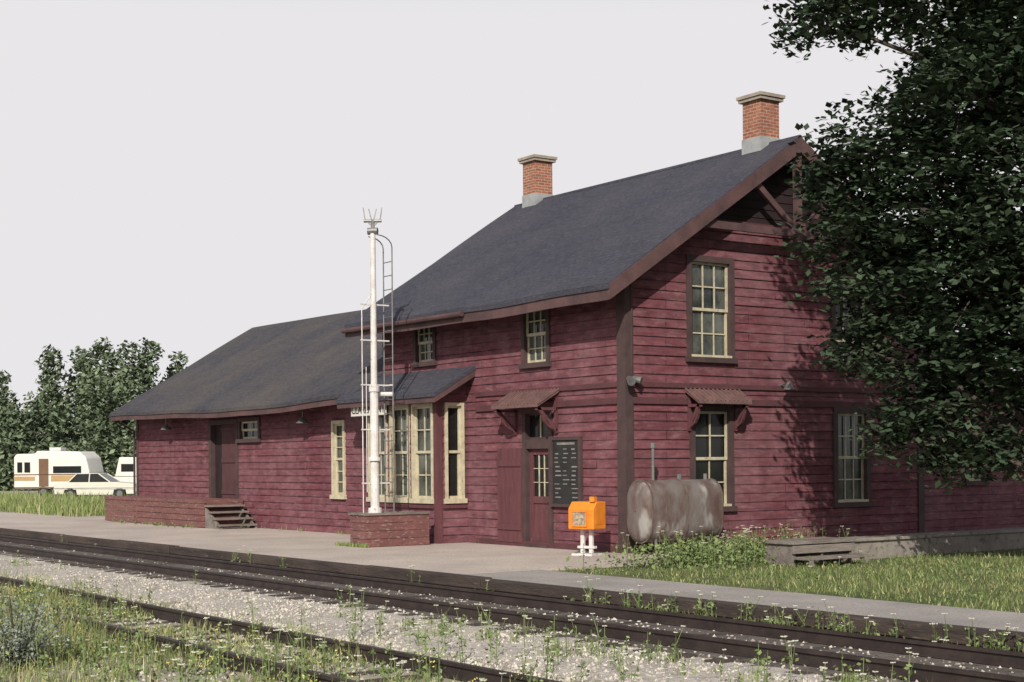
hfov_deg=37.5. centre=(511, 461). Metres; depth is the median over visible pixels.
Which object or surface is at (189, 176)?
sky
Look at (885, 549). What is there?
kerb
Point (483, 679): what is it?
white wildflowers
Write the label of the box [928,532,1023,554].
kerb
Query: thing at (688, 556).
weeds
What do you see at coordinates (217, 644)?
yellow wildflowers
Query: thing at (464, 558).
platform
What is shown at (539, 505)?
station door
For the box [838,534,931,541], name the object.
coping
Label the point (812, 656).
railway track
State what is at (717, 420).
window panes dark
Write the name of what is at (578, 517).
display window
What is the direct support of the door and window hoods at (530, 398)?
in the railway station
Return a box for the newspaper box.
[568,497,605,555]
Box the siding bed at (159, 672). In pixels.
[0,576,607,681]
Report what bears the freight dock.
on the platform
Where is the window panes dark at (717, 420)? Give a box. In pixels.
[243,278,861,496]
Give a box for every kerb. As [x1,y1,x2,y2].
[851,538,928,559]
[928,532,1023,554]
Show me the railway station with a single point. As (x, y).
(556, 357)
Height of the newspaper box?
1.160 m
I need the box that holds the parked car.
[52,473,133,497]
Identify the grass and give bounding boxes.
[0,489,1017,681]
[0,490,1023,681]
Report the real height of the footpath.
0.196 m
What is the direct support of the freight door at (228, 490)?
in the railway station
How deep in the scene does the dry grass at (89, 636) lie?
19.54 m
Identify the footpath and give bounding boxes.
[464,570,1023,631]
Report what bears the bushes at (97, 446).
on the ground at (826, 592)
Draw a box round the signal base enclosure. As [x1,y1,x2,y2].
[348,511,429,546]
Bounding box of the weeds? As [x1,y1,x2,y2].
[0,519,1023,681]
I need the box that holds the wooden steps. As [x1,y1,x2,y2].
[762,537,869,566]
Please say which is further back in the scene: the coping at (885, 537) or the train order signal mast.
the train order signal mast
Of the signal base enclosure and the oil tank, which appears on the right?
the oil tank
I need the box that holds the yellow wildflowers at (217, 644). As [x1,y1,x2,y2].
[0,576,518,681]
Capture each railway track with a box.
[0,535,1023,681]
[0,576,561,681]
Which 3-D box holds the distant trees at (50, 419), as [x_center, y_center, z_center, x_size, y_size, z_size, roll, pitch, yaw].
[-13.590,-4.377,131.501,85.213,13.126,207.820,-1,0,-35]
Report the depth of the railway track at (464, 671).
16.99 m
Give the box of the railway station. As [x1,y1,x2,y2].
[110,91,1023,553]
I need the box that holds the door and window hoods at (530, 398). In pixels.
[491,388,751,408]
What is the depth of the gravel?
18.43 m
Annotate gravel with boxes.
[0,542,1013,681]
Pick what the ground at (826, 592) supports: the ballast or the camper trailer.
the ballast
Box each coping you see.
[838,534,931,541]
[906,527,1023,536]
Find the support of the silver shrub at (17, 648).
on the siding bed at (159, 672)
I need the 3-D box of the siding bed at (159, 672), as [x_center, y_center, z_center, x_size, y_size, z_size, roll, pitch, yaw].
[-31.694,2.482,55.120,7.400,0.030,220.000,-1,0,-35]
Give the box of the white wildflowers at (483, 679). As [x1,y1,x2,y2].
[0,524,1018,680]
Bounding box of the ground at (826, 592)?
[560,548,1023,612]
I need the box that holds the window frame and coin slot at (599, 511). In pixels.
[571,497,603,526]
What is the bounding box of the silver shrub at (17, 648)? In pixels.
[0,585,82,669]
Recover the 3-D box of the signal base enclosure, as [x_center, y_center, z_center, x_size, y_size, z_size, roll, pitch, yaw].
[-2.747,1.504,33.832,1.630,0.740,0.820,-1,0,-35]
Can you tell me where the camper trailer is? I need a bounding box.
[14,447,109,496]
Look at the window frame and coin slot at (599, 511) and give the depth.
29.44 m
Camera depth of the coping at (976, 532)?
30.54 m
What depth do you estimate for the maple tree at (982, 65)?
26.52 m
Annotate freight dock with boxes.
[104,495,256,529]
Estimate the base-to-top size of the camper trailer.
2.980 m
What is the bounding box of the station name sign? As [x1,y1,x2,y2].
[350,405,387,417]
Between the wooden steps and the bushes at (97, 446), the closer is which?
the wooden steps
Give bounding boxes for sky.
[0,0,1022,443]
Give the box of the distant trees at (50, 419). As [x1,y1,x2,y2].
[0,336,188,472]
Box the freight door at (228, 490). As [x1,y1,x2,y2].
[221,424,235,498]
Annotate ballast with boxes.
[0,555,869,681]
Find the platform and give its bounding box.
[0,511,735,573]
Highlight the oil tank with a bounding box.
[627,443,723,554]
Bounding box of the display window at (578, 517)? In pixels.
[573,512,585,525]
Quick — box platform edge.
[0,528,1023,651]
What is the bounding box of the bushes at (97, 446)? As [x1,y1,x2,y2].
[0,434,135,490]
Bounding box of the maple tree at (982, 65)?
[762,0,1023,493]
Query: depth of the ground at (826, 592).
23.82 m
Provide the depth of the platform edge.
22.04 m
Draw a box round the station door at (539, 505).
[529,449,548,541]
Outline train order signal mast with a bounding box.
[360,207,394,512]
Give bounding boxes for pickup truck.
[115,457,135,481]
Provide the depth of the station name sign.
36.70 m

